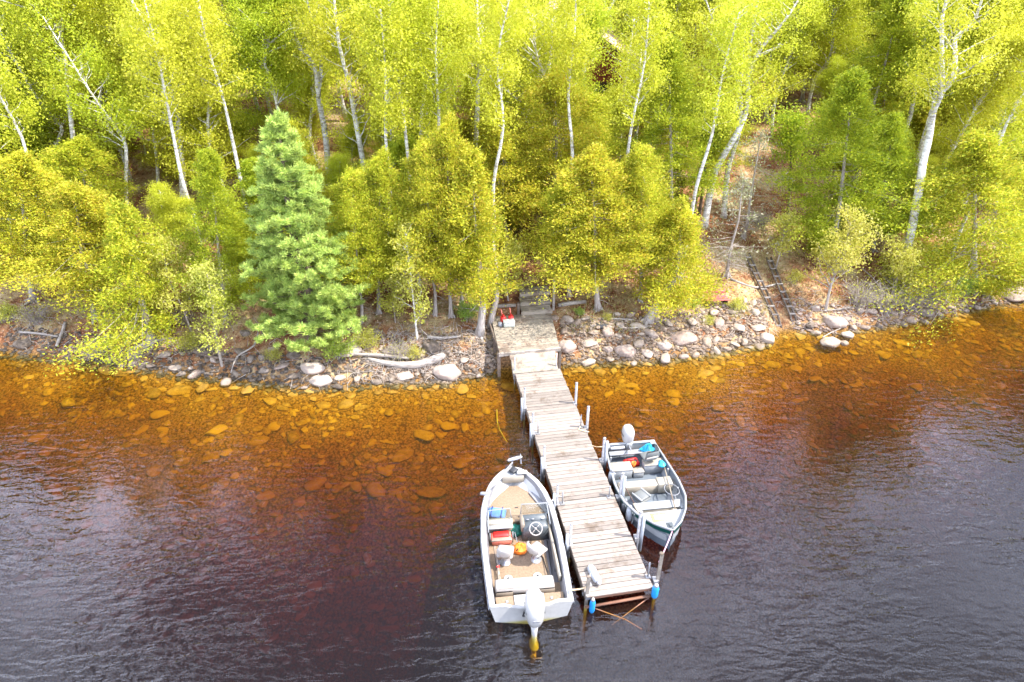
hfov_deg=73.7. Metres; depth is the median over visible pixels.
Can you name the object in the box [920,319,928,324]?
rock
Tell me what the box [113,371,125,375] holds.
sunken rock
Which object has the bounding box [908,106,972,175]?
young cedar
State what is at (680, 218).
cedar tree
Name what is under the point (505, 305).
retaining timber
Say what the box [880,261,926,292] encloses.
bush
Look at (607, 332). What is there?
rock
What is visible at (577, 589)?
mooring rope
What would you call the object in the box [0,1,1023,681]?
ground
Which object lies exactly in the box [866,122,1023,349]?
cedar tree
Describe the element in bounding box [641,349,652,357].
rock
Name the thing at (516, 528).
green cloth
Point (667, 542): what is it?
mooring rope
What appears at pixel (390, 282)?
sapling
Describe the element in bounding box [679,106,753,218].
birch
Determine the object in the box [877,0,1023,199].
birch tree
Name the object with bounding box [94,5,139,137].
birch tree
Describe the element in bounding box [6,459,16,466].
sunken rock
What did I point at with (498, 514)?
blue bag
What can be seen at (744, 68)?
young birch
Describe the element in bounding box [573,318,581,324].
rock
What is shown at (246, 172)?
cedar tree
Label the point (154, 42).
slim birch
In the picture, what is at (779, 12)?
birch tree
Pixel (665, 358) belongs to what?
rock
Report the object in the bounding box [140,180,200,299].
young birch
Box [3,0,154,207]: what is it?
birch tree
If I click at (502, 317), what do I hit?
fuel can
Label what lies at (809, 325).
rock
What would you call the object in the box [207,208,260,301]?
young birch
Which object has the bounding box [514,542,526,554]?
orange bag
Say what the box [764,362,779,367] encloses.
sunken rock
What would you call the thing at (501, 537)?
red crate
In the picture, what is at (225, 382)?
rock
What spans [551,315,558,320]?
boulder
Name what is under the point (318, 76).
birch tree
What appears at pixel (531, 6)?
birch tree
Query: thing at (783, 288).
slide rail
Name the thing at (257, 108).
birch tree
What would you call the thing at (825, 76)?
young birch
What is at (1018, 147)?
young birch
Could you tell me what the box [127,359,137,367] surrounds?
rock
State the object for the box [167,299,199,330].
bush
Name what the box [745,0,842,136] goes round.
birch tree
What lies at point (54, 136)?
young cedar
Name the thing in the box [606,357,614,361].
rock
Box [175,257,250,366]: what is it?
sapling
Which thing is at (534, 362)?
ramp
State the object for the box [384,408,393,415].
sunken rock
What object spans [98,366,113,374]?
sunken rock
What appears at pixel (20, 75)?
young birch
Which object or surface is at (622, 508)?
fender
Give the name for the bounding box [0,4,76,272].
slim birch
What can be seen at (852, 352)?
sunken rock
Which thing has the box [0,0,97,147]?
birch tree
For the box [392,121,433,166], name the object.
young birch
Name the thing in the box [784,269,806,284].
bush
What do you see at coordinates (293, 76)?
young birch
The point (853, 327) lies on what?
rock
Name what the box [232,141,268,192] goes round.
young birch
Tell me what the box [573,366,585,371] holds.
sunken rock
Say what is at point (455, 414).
sunken rock
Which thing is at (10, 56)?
birch tree
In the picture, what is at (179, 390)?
sunken rock
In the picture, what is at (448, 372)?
boulder
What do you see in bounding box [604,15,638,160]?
birch tree
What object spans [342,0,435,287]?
slim birch
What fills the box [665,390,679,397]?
sunken rock
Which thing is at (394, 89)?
slim birch
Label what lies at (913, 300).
bush
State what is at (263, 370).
rock
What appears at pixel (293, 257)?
pine tree
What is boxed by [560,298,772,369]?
rubble
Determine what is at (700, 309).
rock
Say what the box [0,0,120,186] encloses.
birch tree
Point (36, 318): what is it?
bush
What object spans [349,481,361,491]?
sunken rock
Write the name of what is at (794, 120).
conifer tree
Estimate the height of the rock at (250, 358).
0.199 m
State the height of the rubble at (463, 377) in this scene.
1.039 m
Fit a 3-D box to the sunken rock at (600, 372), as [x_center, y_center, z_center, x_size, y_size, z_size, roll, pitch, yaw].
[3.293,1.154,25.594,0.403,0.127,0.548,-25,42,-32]
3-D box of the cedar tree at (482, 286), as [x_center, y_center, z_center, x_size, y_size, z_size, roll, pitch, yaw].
[-0.898,-3.248,24.690,4.737,7.511,4.989,-14,34,-22]
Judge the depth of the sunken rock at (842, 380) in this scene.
25.80 m
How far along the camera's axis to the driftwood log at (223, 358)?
25.42 m
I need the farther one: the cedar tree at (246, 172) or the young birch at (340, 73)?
the young birch at (340, 73)
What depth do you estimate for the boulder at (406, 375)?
24.82 m
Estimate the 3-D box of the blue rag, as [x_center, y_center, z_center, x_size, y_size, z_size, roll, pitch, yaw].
[4.462,3.635,20.317,0.248,0.120,0.308,-4,31,-6]
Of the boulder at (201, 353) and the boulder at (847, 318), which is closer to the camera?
the boulder at (201, 353)
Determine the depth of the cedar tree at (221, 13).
40.50 m
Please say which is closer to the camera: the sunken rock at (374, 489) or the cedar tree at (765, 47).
the sunken rock at (374, 489)
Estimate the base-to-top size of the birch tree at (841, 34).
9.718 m
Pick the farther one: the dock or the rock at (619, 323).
the rock at (619, 323)
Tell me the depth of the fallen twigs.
25.95 m
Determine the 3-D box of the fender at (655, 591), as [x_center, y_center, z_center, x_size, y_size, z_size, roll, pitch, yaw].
[3.448,6.021,16.433,0.173,0.531,0.170,0,31,0]
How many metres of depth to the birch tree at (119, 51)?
31.57 m
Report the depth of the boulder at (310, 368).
24.72 m
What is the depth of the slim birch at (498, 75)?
23.45 m
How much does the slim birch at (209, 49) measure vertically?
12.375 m
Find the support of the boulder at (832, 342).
in the lake water
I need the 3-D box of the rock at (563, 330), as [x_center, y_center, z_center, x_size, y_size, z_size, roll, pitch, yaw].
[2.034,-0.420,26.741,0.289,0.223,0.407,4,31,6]
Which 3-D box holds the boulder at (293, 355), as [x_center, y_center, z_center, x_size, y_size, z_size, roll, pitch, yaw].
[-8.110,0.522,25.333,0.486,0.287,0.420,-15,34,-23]
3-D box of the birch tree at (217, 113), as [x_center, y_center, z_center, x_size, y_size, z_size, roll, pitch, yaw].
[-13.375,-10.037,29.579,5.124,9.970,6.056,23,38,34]
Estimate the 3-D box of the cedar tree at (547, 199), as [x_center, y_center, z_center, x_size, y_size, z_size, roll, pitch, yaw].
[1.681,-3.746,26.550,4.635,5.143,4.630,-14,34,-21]
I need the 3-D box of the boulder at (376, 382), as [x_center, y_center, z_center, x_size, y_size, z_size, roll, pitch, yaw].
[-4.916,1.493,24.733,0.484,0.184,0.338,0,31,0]
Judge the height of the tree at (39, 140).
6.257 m
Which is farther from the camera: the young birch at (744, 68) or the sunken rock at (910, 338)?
the young birch at (744, 68)
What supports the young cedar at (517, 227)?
on the ground at (902, 611)
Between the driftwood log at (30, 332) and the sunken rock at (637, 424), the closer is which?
the sunken rock at (637, 424)
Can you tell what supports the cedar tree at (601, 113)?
on the ground at (902, 611)
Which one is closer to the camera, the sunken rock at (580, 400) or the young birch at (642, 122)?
the sunken rock at (580, 400)
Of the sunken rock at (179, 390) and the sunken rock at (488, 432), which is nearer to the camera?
the sunken rock at (488, 432)
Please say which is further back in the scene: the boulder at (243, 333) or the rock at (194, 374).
the boulder at (243, 333)
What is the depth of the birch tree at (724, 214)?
29.26 m
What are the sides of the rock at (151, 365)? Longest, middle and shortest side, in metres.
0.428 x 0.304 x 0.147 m
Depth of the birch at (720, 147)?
30.27 m
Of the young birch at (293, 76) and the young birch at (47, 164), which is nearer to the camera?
the young birch at (47, 164)
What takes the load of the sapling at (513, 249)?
on the ground at (902, 611)
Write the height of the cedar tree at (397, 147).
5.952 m
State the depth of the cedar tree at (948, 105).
37.60 m
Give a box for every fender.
[587,564,600,584]
[589,597,595,613]
[608,469,614,483]
[621,498,627,511]
[625,505,632,521]
[651,583,658,598]
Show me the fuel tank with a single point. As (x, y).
(634, 459)
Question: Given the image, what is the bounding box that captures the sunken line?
[496,409,506,442]
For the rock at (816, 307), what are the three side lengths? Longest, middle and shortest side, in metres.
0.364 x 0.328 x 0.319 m
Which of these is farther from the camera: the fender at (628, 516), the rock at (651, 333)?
the rock at (651, 333)
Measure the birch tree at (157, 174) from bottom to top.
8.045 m
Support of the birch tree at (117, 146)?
on the ground at (902, 611)
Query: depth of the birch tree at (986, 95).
28.87 m
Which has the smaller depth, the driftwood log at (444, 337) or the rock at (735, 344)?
the driftwood log at (444, 337)
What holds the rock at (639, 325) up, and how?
on the ground at (902, 611)
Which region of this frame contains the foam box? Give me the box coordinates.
[503,319,514,327]
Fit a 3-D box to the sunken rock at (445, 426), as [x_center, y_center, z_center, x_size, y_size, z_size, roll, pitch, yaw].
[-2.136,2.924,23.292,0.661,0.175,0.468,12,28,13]
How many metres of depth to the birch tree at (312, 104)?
32.45 m
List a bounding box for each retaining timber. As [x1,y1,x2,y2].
[497,304,515,307]
[557,300,585,306]
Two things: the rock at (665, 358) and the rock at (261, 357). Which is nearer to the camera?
the rock at (261, 357)
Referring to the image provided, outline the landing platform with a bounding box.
[489,313,561,380]
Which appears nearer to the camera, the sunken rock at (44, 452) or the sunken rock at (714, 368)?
the sunken rock at (44, 452)
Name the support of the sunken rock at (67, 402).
on the ground at (902, 611)
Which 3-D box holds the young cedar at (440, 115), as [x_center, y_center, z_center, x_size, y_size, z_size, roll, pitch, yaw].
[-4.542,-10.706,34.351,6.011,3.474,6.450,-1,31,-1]
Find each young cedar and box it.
[17,115,100,160]
[44,90,142,154]
[128,121,192,177]
[152,105,255,181]
[310,186,393,291]
[368,95,472,154]
[441,67,484,144]
[487,155,545,229]
[505,114,563,179]
[530,186,622,249]
[632,113,699,179]
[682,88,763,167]
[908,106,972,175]
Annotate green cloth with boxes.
[511,524,521,537]
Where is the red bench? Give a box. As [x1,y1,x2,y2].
[704,290,729,306]
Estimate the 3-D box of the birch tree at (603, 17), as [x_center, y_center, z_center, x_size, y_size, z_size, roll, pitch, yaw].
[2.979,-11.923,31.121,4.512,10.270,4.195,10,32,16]
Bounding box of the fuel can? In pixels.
[500,309,505,321]
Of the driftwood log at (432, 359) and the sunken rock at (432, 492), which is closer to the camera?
the sunken rock at (432, 492)
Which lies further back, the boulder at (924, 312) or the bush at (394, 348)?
the boulder at (924, 312)
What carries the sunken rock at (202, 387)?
on the ground at (902, 611)
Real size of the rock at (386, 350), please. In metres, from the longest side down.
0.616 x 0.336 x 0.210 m
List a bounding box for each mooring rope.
[569,587,585,590]
[658,531,672,561]
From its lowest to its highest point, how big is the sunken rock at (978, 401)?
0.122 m
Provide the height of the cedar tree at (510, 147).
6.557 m
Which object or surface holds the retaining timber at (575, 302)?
on the ground at (902, 611)
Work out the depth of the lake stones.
22.17 m
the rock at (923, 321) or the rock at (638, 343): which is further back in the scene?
the rock at (923, 321)
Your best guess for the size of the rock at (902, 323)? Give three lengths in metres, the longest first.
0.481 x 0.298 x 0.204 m
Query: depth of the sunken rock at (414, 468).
21.97 m
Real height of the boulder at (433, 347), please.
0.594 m
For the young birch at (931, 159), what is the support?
on the ground at (902, 611)
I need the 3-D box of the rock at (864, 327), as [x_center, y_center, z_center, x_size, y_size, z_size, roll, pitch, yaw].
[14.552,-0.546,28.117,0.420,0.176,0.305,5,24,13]
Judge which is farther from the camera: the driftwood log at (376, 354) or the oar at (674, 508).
the driftwood log at (376, 354)
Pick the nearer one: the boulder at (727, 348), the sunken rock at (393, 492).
the sunken rock at (393, 492)
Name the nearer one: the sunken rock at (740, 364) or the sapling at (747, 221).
the sunken rock at (740, 364)
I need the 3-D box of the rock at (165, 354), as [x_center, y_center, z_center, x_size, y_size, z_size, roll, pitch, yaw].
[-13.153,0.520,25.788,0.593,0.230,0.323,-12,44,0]
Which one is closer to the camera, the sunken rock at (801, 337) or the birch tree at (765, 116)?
the sunken rock at (801, 337)
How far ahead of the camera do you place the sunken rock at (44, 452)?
22.56 m
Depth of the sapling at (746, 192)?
28.38 m
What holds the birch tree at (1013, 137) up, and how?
on the ground at (902, 611)
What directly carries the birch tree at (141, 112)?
on the ground at (902, 611)
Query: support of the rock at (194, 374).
on the ground at (902, 611)
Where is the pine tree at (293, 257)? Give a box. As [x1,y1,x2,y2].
[238,107,371,352]
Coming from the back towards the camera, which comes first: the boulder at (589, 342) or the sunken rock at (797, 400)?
the boulder at (589, 342)
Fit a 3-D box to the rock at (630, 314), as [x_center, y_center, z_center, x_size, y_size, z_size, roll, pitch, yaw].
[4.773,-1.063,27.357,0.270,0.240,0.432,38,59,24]
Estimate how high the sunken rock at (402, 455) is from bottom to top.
0.182 m
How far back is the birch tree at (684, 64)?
29.20 m
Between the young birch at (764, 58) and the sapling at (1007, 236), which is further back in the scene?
the young birch at (764, 58)
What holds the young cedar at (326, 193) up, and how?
on the ground at (902, 611)
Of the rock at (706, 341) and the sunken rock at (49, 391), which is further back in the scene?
the rock at (706, 341)
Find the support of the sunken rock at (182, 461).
on the ground at (902, 611)
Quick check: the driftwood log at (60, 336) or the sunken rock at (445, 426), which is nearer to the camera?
the sunken rock at (445, 426)
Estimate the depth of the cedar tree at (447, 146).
23.54 m
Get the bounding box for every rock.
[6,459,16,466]
[27,431,48,442]
[38,449,50,456]
[42,388,54,395]
[61,397,75,407]
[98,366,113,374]
[98,475,114,491]
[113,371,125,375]
[121,380,131,387]
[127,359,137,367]
[145,464,159,477]
[146,363,154,367]
[147,387,160,398]
[150,410,169,418]
[157,351,170,357]
[166,385,191,395]
[173,457,189,466]
[176,371,185,376]
[187,370,201,379]
[196,382,208,392]
[204,424,227,435]
[207,410,216,417]
[210,396,219,402]
[220,378,231,386]
[231,370,238,376]
[232,414,243,425]
[234,348,247,355]
[241,365,249,373]
[241,385,254,393]
[247,355,253,362]
[248,436,269,445]
[255,490,274,499]
[258,354,265,360]
[259,367,269,373]
[267,421,279,431]
[274,362,289,369]
[287,373,301,378]
[287,431,299,443]
[304,477,326,490]
[331,383,342,389]
[331,485,339,493]
[334,375,345,380]
[338,399,353,409]
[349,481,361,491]
[366,482,385,497]
[377,466,392,476]
[382,347,396,353]
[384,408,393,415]
[388,375,395,382]
[388,489,399,495]
[391,448,413,462]
[409,465,420,470]
[413,429,434,440]
[416,486,445,497]
[427,414,433,420]
[440,422,456,430]
[450,410,459,418]
[453,458,467,468]
[457,383,468,393]
[460,357,468,362]
[481,405,490,414]
[484,428,491,435]
[486,340,492,346]
[500,382,517,391]
[560,327,567,333]
[562,315,573,322]
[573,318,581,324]
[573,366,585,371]
[577,398,584,403]
[580,358,595,366]
[588,330,600,333]
[593,369,605,376]
[602,326,613,336]
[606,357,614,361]
[616,321,623,328]
[626,311,635,317]
[630,322,644,329]
[630,360,636,365]
[633,339,643,346]
[633,421,642,426]
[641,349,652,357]
[644,328,658,337]
[661,353,669,363]
[665,320,672,325]
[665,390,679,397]
[667,447,675,454]
[678,354,688,359]
[687,317,697,324]
[692,352,699,358]
[695,308,704,313]
[696,370,713,376]
[702,337,711,345]
[709,309,718,315]
[709,365,720,370]
[711,403,724,411]
[712,336,718,342]
[713,346,720,354]
[714,319,724,326]
[716,378,725,383]
[730,341,739,346]
[733,324,744,330]
[735,416,744,427]
[736,362,744,366]
[741,338,747,345]
[752,308,759,315]
[755,344,764,350]
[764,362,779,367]
[790,365,801,371]
[791,398,802,403]
[793,348,804,354]
[796,334,805,339]
[805,321,814,328]
[809,376,820,381]
[810,330,820,335]
[811,304,819,311]
[839,377,847,383]
[843,401,852,410]
[848,350,858,354]
[850,325,856,329]
[858,424,868,429]
[860,325,870,329]
[863,367,872,372]
[866,308,877,313]
[879,352,890,358]
[891,311,897,315]
[893,339,915,346]
[900,321,907,327]
[904,316,917,323]
[906,336,915,341]
[909,383,922,391]
[911,350,922,358]
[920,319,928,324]
[924,425,934,431]
[952,370,962,377]
[968,320,979,325]
[968,354,980,361]
[973,398,984,404]
[974,305,981,310]
[974,348,985,352]
[997,383,1005,389]
[1001,360,1010,367]
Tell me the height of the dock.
2.990 m
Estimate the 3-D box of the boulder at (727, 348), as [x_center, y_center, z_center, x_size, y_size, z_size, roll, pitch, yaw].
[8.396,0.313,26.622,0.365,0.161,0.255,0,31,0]
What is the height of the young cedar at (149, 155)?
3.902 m
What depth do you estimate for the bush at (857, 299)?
28.47 m
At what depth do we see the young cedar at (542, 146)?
32.99 m
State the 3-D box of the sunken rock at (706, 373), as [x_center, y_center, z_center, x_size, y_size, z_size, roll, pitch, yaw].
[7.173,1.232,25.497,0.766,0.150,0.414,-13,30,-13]
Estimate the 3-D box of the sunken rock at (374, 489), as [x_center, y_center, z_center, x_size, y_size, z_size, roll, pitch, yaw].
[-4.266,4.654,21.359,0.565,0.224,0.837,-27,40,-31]
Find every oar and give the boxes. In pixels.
[619,477,639,512]
[664,467,676,509]
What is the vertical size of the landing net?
0.237 m
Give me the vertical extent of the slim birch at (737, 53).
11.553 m
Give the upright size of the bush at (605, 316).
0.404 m
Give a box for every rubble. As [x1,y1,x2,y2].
[0,325,496,394]
[373,326,496,385]
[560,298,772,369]
[791,275,1023,335]
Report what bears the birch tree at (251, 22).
on the ground at (902, 611)
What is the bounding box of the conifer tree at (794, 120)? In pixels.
[749,99,834,216]
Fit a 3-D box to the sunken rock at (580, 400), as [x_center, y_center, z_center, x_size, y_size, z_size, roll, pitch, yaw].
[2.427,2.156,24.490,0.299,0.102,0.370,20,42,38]
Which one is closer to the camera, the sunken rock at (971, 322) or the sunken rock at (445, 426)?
the sunken rock at (445, 426)
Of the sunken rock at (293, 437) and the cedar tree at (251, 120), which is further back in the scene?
the cedar tree at (251, 120)
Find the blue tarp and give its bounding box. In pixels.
[640,443,654,451]
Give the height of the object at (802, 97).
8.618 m
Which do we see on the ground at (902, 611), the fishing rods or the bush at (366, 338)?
the bush at (366, 338)
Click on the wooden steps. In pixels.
(525, 306)
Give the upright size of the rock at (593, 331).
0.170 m
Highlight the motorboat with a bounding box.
[607,424,686,549]
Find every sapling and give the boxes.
[141,233,201,331]
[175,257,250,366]
[372,269,412,322]
[381,212,437,339]
[486,236,530,300]
[693,169,789,278]
[714,125,795,240]
[758,203,811,267]
[797,198,890,311]
[868,232,930,295]
[990,215,1023,264]
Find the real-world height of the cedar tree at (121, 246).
5.993 m
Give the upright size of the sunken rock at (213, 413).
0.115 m
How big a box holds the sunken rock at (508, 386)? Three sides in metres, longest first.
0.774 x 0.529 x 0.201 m
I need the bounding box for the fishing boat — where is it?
[480,454,573,663]
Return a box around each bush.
[0,299,30,326]
[8,292,58,325]
[77,339,107,360]
[123,345,146,361]
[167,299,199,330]
[170,329,206,352]
[264,348,283,361]
[317,330,360,365]
[349,325,381,349]
[380,336,415,361]
[405,344,426,360]
[453,299,478,322]
[573,306,585,315]
[602,313,612,320]
[700,315,715,324]
[726,296,749,311]
[752,205,776,224]
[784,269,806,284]
[832,273,893,311]
[861,276,914,317]
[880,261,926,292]
[886,282,937,311]
[917,277,953,304]
[950,270,989,296]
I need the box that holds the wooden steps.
[517,276,554,314]
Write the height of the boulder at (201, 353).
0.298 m
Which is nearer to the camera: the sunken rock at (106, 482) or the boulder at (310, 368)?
the sunken rock at (106, 482)
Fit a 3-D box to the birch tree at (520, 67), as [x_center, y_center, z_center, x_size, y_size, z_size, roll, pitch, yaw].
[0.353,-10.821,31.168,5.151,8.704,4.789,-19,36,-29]
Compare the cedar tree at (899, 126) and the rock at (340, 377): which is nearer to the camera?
the rock at (340, 377)
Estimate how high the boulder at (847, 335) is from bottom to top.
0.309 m
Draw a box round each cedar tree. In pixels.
[0,133,149,257]
[0,148,98,305]
[0,176,175,323]
[25,193,198,387]
[143,43,294,162]
[152,147,265,321]
[191,0,241,37]
[207,156,317,282]
[235,118,331,217]
[304,146,421,314]
[314,164,402,324]
[366,132,451,254]
[375,137,478,316]
[377,110,499,318]
[409,163,518,306]
[414,145,537,343]
[467,103,555,248]
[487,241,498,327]
[491,61,619,239]
[495,141,671,312]
[497,21,564,149]
[500,183,606,296]
[543,90,637,223]
[588,141,688,302]
[599,194,741,324]
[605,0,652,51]
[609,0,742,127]
[611,33,744,209]
[635,23,762,104]
[735,2,793,85]
[758,65,946,264]
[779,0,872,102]
[800,0,930,184]
[810,0,888,79]
[818,20,930,128]
[828,108,961,252]
[834,0,920,67]
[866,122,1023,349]
[875,36,952,138]
[893,63,1023,169]
[921,67,963,124]
[955,90,1023,195]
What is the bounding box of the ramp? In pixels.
[510,351,557,390]
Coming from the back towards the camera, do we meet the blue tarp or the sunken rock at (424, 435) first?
the sunken rock at (424, 435)
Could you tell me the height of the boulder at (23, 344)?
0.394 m
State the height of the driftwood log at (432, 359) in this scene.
0.450 m
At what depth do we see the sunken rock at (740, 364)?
26.08 m
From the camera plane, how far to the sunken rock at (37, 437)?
23.10 m
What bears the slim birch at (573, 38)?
on the ground at (902, 611)
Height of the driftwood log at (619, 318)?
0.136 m
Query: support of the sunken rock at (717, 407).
on the ground at (902, 611)
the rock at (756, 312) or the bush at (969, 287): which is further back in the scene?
the bush at (969, 287)
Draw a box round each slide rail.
[745,253,782,327]
[766,257,796,322]
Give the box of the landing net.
[664,478,679,503]
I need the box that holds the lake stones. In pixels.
[0,303,1023,673]
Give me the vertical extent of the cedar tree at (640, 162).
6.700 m
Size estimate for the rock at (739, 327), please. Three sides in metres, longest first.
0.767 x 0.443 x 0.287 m
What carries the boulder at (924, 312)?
on the ground at (902, 611)
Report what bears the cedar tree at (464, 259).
on the ground at (902, 611)
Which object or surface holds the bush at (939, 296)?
on the ground at (902, 611)
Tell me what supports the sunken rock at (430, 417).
on the ground at (902, 611)
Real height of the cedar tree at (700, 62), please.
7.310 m
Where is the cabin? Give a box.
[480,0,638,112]
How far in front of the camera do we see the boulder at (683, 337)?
26.55 m
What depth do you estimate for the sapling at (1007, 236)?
30.23 m
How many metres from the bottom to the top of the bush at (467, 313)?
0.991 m
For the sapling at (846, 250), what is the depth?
26.82 m
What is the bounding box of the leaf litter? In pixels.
[0,146,1023,372]
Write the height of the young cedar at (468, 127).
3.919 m
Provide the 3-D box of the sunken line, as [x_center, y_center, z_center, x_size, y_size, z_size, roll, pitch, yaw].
[-0.414,2.885,23.242,0.174,0.266,1.562,-7,32,-12]
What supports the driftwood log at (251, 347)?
on the ground at (902, 611)
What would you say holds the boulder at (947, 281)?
on the ground at (902, 611)
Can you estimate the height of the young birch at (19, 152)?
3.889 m
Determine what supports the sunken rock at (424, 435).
on the ground at (902, 611)
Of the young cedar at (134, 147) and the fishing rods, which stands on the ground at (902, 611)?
the young cedar at (134, 147)
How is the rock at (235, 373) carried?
on the ground at (902, 611)
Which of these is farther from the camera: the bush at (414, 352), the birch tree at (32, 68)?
the birch tree at (32, 68)
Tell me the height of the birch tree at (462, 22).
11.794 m
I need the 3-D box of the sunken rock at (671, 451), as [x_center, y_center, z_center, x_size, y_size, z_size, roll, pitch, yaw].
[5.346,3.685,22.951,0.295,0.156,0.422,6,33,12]
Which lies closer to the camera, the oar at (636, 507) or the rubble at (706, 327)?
the oar at (636, 507)
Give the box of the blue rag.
[658,460,666,467]
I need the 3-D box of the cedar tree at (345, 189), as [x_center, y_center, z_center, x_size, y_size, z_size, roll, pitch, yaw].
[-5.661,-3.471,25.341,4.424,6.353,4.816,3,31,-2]
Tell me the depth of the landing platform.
25.52 m
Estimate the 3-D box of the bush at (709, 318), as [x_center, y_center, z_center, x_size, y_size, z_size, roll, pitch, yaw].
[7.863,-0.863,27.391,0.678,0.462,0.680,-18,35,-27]
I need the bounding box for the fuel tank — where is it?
[623,448,639,466]
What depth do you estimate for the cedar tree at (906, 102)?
36.13 m
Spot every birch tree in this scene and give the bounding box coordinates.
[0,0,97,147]
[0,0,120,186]
[0,1,72,164]
[0,27,29,94]
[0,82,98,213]
[0,93,46,237]
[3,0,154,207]
[4,6,75,131]
[39,0,141,179]
[64,0,250,196]
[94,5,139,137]
[97,0,210,221]
[100,0,185,159]
[105,34,169,184]
[139,0,260,196]
[210,0,316,110]
[214,0,260,110]
[229,0,292,116]
[251,0,350,184]
[263,0,352,169]
[281,0,392,168]
[294,20,360,122]
[318,0,433,169]
[356,0,494,170]
[414,2,482,112]
[438,0,543,147]
[458,0,507,149]
[472,6,592,191]
[473,1,591,194]
[484,0,596,219]
[501,0,554,52]
[528,0,625,160]
[543,0,628,89]
[597,29,680,150]
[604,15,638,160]
[610,0,715,140]
[620,18,706,143]
[678,0,798,218]
[699,0,830,228]
[705,0,794,143]
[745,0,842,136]
[764,0,825,119]
[792,0,879,115]
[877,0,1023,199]
[877,0,1023,267]
[884,0,965,182]
[906,0,1023,231]
[929,0,1023,208]
[992,1,1023,213]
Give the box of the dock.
[515,369,663,648]
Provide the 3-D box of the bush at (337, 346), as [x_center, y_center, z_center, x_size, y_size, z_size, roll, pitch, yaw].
[-6.290,0.178,24.956,1.794,1.274,1.390,14,34,22]
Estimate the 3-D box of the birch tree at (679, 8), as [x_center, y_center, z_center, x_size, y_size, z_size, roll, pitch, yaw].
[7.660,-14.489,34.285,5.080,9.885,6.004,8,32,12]
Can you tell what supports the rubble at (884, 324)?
on the ground at (902, 611)
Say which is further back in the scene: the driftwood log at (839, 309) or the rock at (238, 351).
the driftwood log at (839, 309)
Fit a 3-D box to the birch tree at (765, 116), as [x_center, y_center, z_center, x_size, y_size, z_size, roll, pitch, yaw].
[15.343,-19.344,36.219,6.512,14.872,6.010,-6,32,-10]
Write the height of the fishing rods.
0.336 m
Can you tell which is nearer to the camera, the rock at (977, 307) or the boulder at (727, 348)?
the boulder at (727, 348)
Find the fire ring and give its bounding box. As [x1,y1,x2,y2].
[589,320,612,328]
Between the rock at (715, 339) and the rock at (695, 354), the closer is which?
the rock at (695, 354)
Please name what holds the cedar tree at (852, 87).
on the ground at (902, 611)
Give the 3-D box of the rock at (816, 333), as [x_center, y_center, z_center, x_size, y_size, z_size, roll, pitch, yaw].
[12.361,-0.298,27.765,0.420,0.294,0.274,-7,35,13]
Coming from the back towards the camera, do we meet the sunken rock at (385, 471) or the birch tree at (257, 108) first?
the birch tree at (257, 108)
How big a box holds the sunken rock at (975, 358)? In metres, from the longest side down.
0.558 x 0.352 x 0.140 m
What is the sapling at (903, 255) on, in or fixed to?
on the ground at (902, 611)
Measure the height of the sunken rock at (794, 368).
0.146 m
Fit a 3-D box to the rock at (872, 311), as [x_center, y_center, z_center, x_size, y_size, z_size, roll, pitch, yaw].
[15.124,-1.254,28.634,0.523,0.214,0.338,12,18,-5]
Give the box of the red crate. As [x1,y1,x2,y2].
[491,530,511,544]
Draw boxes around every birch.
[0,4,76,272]
[1,147,38,192]
[3,55,39,95]
[6,197,44,258]
[41,160,71,178]
[80,0,207,255]
[107,67,145,153]
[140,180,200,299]
[155,0,261,248]
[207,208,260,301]
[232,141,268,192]
[282,54,305,107]
[282,79,329,139]
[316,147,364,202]
[328,53,348,89]
[330,105,374,168]
[339,0,428,289]
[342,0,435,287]
[363,101,400,159]
[381,0,477,129]
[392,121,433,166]
[438,0,551,280]
[528,0,613,252]
[594,0,692,264]
[600,88,640,147]
[607,79,645,136]
[666,0,779,278]
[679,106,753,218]
[682,87,751,213]
[718,44,760,84]
[754,38,778,94]
[804,53,857,147]
[878,116,921,192]
[893,154,943,242]
[894,75,930,125]
[929,132,959,195]
[950,8,1023,257]
[1007,120,1023,179]
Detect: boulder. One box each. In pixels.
[13,339,32,349]
[168,365,181,370]
[192,344,214,355]
[239,330,250,336]
[286,351,300,359]
[300,362,324,374]
[309,375,331,386]
[340,343,361,356]
[370,379,381,384]
[396,371,413,380]
[422,341,440,354]
[433,364,460,381]
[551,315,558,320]
[558,340,576,352]
[581,339,597,346]
[604,346,612,351]
[614,344,635,357]
[657,341,671,349]
[671,330,697,345]
[722,347,731,350]
[752,324,765,330]
[760,332,774,344]
[820,337,840,347]
[822,315,848,328]
[840,340,848,345]
[841,331,853,339]
[843,316,851,321]
[917,308,933,316]
[939,279,964,294]
[1000,286,1023,301]
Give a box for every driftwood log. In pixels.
[19,331,57,336]
[55,321,66,346]
[142,337,171,348]
[190,349,238,360]
[231,331,258,371]
[354,349,409,358]
[365,352,445,368]
[420,328,460,339]
[602,317,633,319]
[730,277,775,288]
[823,302,853,310]
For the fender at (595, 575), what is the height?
0.202 m
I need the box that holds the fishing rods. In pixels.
[493,546,500,579]
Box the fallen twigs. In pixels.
[9,263,1000,390]
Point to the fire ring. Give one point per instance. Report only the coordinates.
(603, 326)
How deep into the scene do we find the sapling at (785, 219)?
29.12 m
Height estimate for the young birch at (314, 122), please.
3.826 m
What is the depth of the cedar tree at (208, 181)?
24.76 m
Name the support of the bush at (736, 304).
on the ground at (902, 611)
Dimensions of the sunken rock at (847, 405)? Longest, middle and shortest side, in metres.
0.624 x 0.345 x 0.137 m
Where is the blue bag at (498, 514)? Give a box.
[488,506,505,517]
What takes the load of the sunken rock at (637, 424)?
on the ground at (902, 611)
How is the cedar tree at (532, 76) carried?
on the ground at (902, 611)
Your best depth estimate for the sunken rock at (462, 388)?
24.54 m
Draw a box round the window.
[593,82,618,95]

